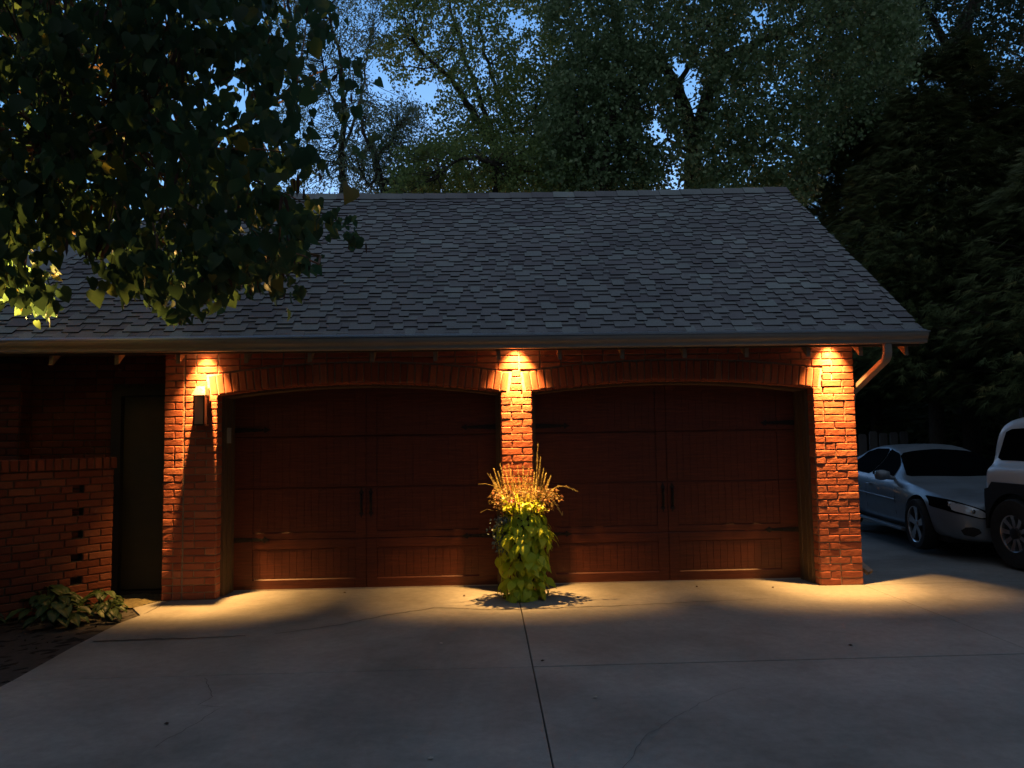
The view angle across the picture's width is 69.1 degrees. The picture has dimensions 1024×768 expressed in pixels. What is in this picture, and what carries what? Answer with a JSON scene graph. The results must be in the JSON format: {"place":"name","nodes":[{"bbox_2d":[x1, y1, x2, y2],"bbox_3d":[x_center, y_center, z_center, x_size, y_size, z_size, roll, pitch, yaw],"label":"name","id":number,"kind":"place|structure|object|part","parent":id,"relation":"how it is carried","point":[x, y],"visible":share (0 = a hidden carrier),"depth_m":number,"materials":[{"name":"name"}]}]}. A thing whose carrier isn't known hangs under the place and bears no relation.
{"place":"outdoors","nodes":[
{"label":"outdoors","id":0,"kind":"place"},
{"bbox_2d":[14,221,113,271],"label":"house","id":1,"kind":"structure","parent":0,"point":[71,252],"depth_m":17.52,"materials":[{"name":"grey"}]},
{"bbox_2d":[0,603,149,683],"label":"planting bed","id":2,"kind":"object","parent":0,"point":[68,640],"visible":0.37,"depth_m":6.08,"materials":[{"name":"soil"}]},
{"bbox_2d":[0,613,6,623],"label":"hosta","id":3,"kind":"object","parent":2,"relation":"on","point":[2,619],"visible":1,"depth_m":6.28,"materials":[{"name":"green plant"}]},
{"bbox_2d":[77,589,127,618],"bbox_3d":[-3.845,2.032,6.933,0.442,0.231,0.503,-1,-4,-2],"label":"hosta","id":4,"kind":"object","parent":2,"relation":"on","point":[98,594],"visible":0.69,"depth_m":6.86,"materials":[{"name":"green plant"}]},
{"bbox_2d":[0,599,552,767],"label":"joint soil","id":5,"kind":"structure","parent":0,"point":[22,656],"depth_m":6.01,"materials":[{"name":"brown soil"}]},
{"bbox_2d":[5,584,90,622],"bbox_3d":[-4.234,1.984,6.747,0.637,0.302,0.564,-1,-4,-2],"label":"hosta","id":6,"kind":"object","parent":5,"relation":"on","point":[56,589],"visible":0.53,"depth_m":6.66,"materials":[{"name":"green plant"}]},
{"bbox_2d":[0,457,116,619],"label":"garden wall","id":7,"kind":"structure","parent":5,"relation":"on","point":[39,524],"depth_m":6.96,"materials":[{"name":"brick"}]},
{"bbox_2d":[23,593,94,629],"bbox_3d":[-3.902,1.977,6.505,0.444,0.272,0.566,-1,-4,-2],"label":"hosta","id":8,"kind":"object","parent":5,"relation":"on","point":[61,613],"visible":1,"depth_m":6.37,"materials":[{"name":"green plant"}]},
{"bbox_2d":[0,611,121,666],"bbox_3d":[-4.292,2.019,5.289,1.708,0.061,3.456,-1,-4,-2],"label":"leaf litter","id":9,"kind":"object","parent":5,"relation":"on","point":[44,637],"visible":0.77,"depth_m":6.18,"materials":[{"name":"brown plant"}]},
{"bbox_2d":[92,600,126,620],"bbox_3d":[-3.568,2.024,6.626,0.337,0.184,0.280,-5,-6,43],"label":"hosta","id":10,"kind":"object","parent":5,"relation":"on","point":[109,613],"visible":1,"depth_m":6.57,"materials":[{"name":"green plant"}]},
{"bbox_2d":[90,593,160,607],"bbox_3d":[-3.738,2.143,7.364,0.850,0.024,0.620,-1,-4,-2],"label":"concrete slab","id":11,"kind":"object","parent":5,"relation":"on","point":[134,600],"visible":0.52,"depth_m":7.39,"materials":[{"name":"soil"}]},
{"bbox_2d":[0,0,389,329],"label":"redbud tree","id":12,"kind":"object","parent":5,"relation":"on","point":[54,81],"visible":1,"depth_m":3.63,"materials":[{"name":"green plant"}]},
{"bbox_2d":[0,518,1023,767],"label":"driveway","id":13,"kind":"structure","parent":0,"point":[924,668],"depth_m":4.81,"materials":[{"name":"concrete"}]},
{"bbox_2d":[93,635,243,641],"bbox_3d":[-2.719,2.024,5.907,1.168,0.001,0.046,-1,-4,-5],"label":"pavement crack","id":14,"kind":"object","parent":13,"relation":"on","point":[161,638],"visible":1,"depth_m":5.90,"materials":[{"name":"grey concrete"}]},
{"bbox_2d":[158,679,217,744],"bbox_3d":[-1.820,1.902,4.378,0.230,0.001,1.124,0,-4,-10],"label":"pavement crack","id":15,"kind":"object","parent":13,"relation":"on","point":[202,705],"visible":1,"depth_m":4.31,"materials":[{"name":"grey concrete"}]},
{"bbox_2d":[275,607,492,633],"bbox_3d":[-0.991,2.043,6.549,2.113,0.001,0.395,1,-4,-20],"label":"pavement crack","id":16,"kind":"object","parent":13,"relation":"on","point":[383,615],"visible":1,"depth_m":6.57,"materials":[{"name":"grey concrete"}]},
{"bbox_2d":[0,187,930,601],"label":"brick garage","id":17,"kind":"structure","parent":13,"relation":"on","point":[662,379],"depth_m":7.84,"materials":[{"name":"red brick"}]},
{"bbox_2d":[110,389,167,594],"bbox_3d":[-3.823,1.114,7.760,0.694,2.120,0.150,-1,-4,-2],"label":"service door","id":18,"kind":"structure","parent":17,"relation":"in","point":[137,415],"depth_m":7.76,"materials":[{"name":"brown paint"}]},
{"bbox_2d":[233,388,497,591],"bbox_3d":[-1.542,1.068,7.854,2.795,2.164,0.102,-1,-4,-2],"label":"garage door","id":19,"kind":"structure","parent":17,"relation":"in","point":[327,507],"depth_m":7.86,"materials":[{"name":"brown wood"}]},
{"bbox_2d":[535,385,800,583],"bbox_3d":[1.664,1.027,7.970,2.859,2.164,0.102,-1,-4,-2],"label":"garage door","id":20,"kind":"structure","parent":17,"relation":"in","point":[658,500],"depth_m":7.98,"materials":[{"name":"brown wood"}]},
{"bbox_2d":[507,514,537,587],"bbox_3d":[0.118,1.672,7.231,0.330,0.810,0.330,-1,-4,-2],"label":"planter","id":21,"kind":"object","parent":13,"relation":"on","point":[519,556],"visible":0.19,"depth_m":7.14,"materials":[{"name":"ceramic"}]},
{"bbox_2d":[486,515,510,554],"bbox_3d":[-0.119,1.451,7.157,0.262,0.364,0.307,-1,-4,-2],"label":"trailing silver plant","id":22,"kind":"object","parent":21,"relation":"in","point":[498,519],"visible":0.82,"depth_m":7.13,"materials":[{"name":"green plant"}]},
{"bbox_2d":[493,494,558,602],"bbox_3d":[0.135,1.606,7.163,0.631,1.123,0.486,-2,-4,12],"label":"sweet potato vine","id":23,"kind":"object","parent":21,"relation":"in","point":[535,563],"visible":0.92,"depth_m":7.07,"materials":[{"name":"green plant"}]},
{"bbox_2d":[482,445,575,517],"bbox_3d":[0.157,0.978,7.284,0.977,0.794,0.521,-1,-4,-2],"label":"flower spike plant","id":24,"kind":"object","parent":21,"relation":"in","point":[535,495],"visible":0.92,"depth_m":7.24,"materials":[{"name":"yellow plant"}]},
{"bbox_2d":[531,599,748,608],"bbox_3d":[1.258,2.030,6.854,2.319,0.001,0.045,0,-4,-7],"label":"pavement crack","id":25,"kind":"object","parent":13,"relation":"on","point":[619,605],"visible":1,"depth_m":6.84,"materials":[{"name":"grey concrete"}]},
{"bbox_2d":[624,699,709,765],"bbox_3d":[0.824,1.833,3.974,0.083,0.001,1.149,-4,-5,36],"label":"pavement crack","id":26,"kind":"object","parent":13,"relation":"on","point":[654,730],"visible":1,"depth_m":3.98,"materials":[{"name":"grey concrete"}]},
{"bbox_2d":[856,431,907,456],"bbox_3d":[7.340,1.853,15.790,2.590,1.680,0.064,-1,-4,-2],"label":"wooden fence","id":27,"kind":"object","parent":13,"relation":"on","point":[873,441],"visible":0.2,"depth_m":15.82,"materials":[{"name":"brown wood"}]},
{"bbox_2d":[857,444,992,548],"bbox_3d":[6.461,1.593,11.295,2.267,1.350,5.060,-1,-4,7],"label":"sedan","id":28,"kind":"object","parent":13,"relation":"on","point":[927,496],"visible":0.8,"depth_m":10.41,"materials":[{"name":"silver metal"}]},
{"bbox_3d":[5.865,1.250,12.258,0.340,0.390,1.121,-1,-4,7],"label":"side window","id":29,"kind":"part","parent":28,"relation":"part of","materials":[{"name":"black glass"}]},
{"bbox_3d":[5.747,1.193,11.245,0.337,0.396,0.803,-1,-4,7],"label":"side window","id":30,"kind":"part","parent":28,"relation":"part of","materials":[{"name":"black glass"}]},
{"bbox_2d":[984,408,1023,568],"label":"off road vehicle","id":31,"kind":"object","parent":13,"relation":"on","point":[1004,499],"visible":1,"depth_m":8.52,"materials":[{"name":"grey paint"}]},
{"bbox_3d":[5.802,0.662,8.250,0.087,0.399,1.111,-1,-4,-3],"label":"side window","id":32,"kind":"part","parent":31,"relation":"part of","materials":[{"name":"black glass"}]},
{"bbox_2d":[0,0,1023,220],"label":"sky","id":33,"kind":"structure","parent":0,"point":[427,92],"materials":[{"name":"blue"}]},
{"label":"ground","id":34,"kind":"structure","parent":0,"visible":0},
{"bbox_2d":[262,0,422,193],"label":"locust tree","id":35,"kind":"object","parent":34,"relation":"on","point":[342,173],"visible":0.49,"depth_m":18.71,"materials":[{"name":"green plant"}]},
{"bbox_2d":[338,91,441,193],"bbox_3d":[-2.766,-2.089,17.271,2.640,10.238,2.528,-1,-4,-2],"label":"locust tree","id":36,"kind":"object","parent":34,"relation":"on","point":[379,178],"visible":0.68,"depth_m":17.09,"materials":[{"name":"green plant"}]},
{"bbox_2d":[362,0,576,192],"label":"maple tree","id":37,"kind":"object","parent":34,"relation":"on","point":[501,118],"visible":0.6,"depth_m":18.71,"materials":[{"name":"green plant"}]},
{"bbox_2d":[379,127,587,193],"bbox_3d":[-0.569,-1.541,16.324,4.855,8.921,2.446,-1,-4,-2],"label":"young maple","id":38,"kind":"object","parent":34,"relation":"on","point":[498,167],"visible":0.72,"depth_m":16.02,"materials":[{"name":"green plant"}]},
{"bbox_2d":[523,18,692,191],"bbox_3d":[2.267,-3.045,16.894,4.153,11.942,3.772,-1,-4,-2],"label":"cottonwood tree","id":39,"kind":"object","parent":34,"relation":"on","point":[548,122],"visible":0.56,"depth_m":15.96,"materials":[{"name":"green plant"}]},
{"bbox_2d":[532,0,936,206],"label":"cottonwood tree","id":40,"kind":"object","parent":34,"relation":"on","point":[718,64],"visible":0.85,"depth_m":16.33,"materials":[{"name":"green plant"}]},
{"bbox_2d":[795,145,959,444],"bbox_3d":[8.480,-1.721,20.051,5.825,9.720,6.215,-1,-4,-2],"label":"cedar tree","id":41,"kind":"object","parent":34,"relation":"on","point":[862,421],"visible":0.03,"depth_m":19.42,"materials":[{"name":"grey plant"}]},
{"bbox_2d":[806,110,971,446],"bbox_3d":[8.754,-1.827,17.917,5.511,9.580,5.495,-1,-4,-2],"label":"cedar tree","id":42,"kind":"object","parent":34,"relation":"on","point":[842,162],"visible":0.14,"depth_m":17.71,"materials":[{"name":"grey plant"}]},
{"bbox_2d":[794,0,1023,445],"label":"tall dark tree","id":43,"kind":"object","parent":34,"relation":"on","point":[966,14],"visible":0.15,"depth_m":20.71,"materials":[{"name":"green plant"}]},
{"bbox_2d":[829,78,1023,443],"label":"cedar tree","id":44,"kind":"object","parent":34,"relation":"on","point":[910,124],"visible":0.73,"depth_m":15.09,"materials":[{"name":"green plant"}]},
{"bbox_2d":[837,28,1023,455],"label":"cedar tree","id":45,"kind":"object","parent":34,"relation":"on","point":[961,66],"visible":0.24,"depth_m":15.98,"materials":[{"name":"green plant"}]},
{"bbox_2d":[858,183,1023,457],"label":"cedar tree","id":46,"kind":"object","parent":34,"relation":"on","point":[998,421],"visible":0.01,"depth_m":20.48,"materials":[{"name":"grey plant"}]},
{"bbox_2d":[911,148,1023,418],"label":"cedar tree","id":47,"kind":"object","parent":34,"relation":"on","point":[1012,209],"visible":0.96,"depth_m":13.31,"materials":[{"name":"green plant"}]},
{"bbox_2d":[924,61,1023,410],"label":"cedar tree","id":48,"kind":"object","parent":34,"relation":"on","point":[1017,76],"visible":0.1,"depth_m":16.14,"materials":[{"name":"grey plant"}]}
]}

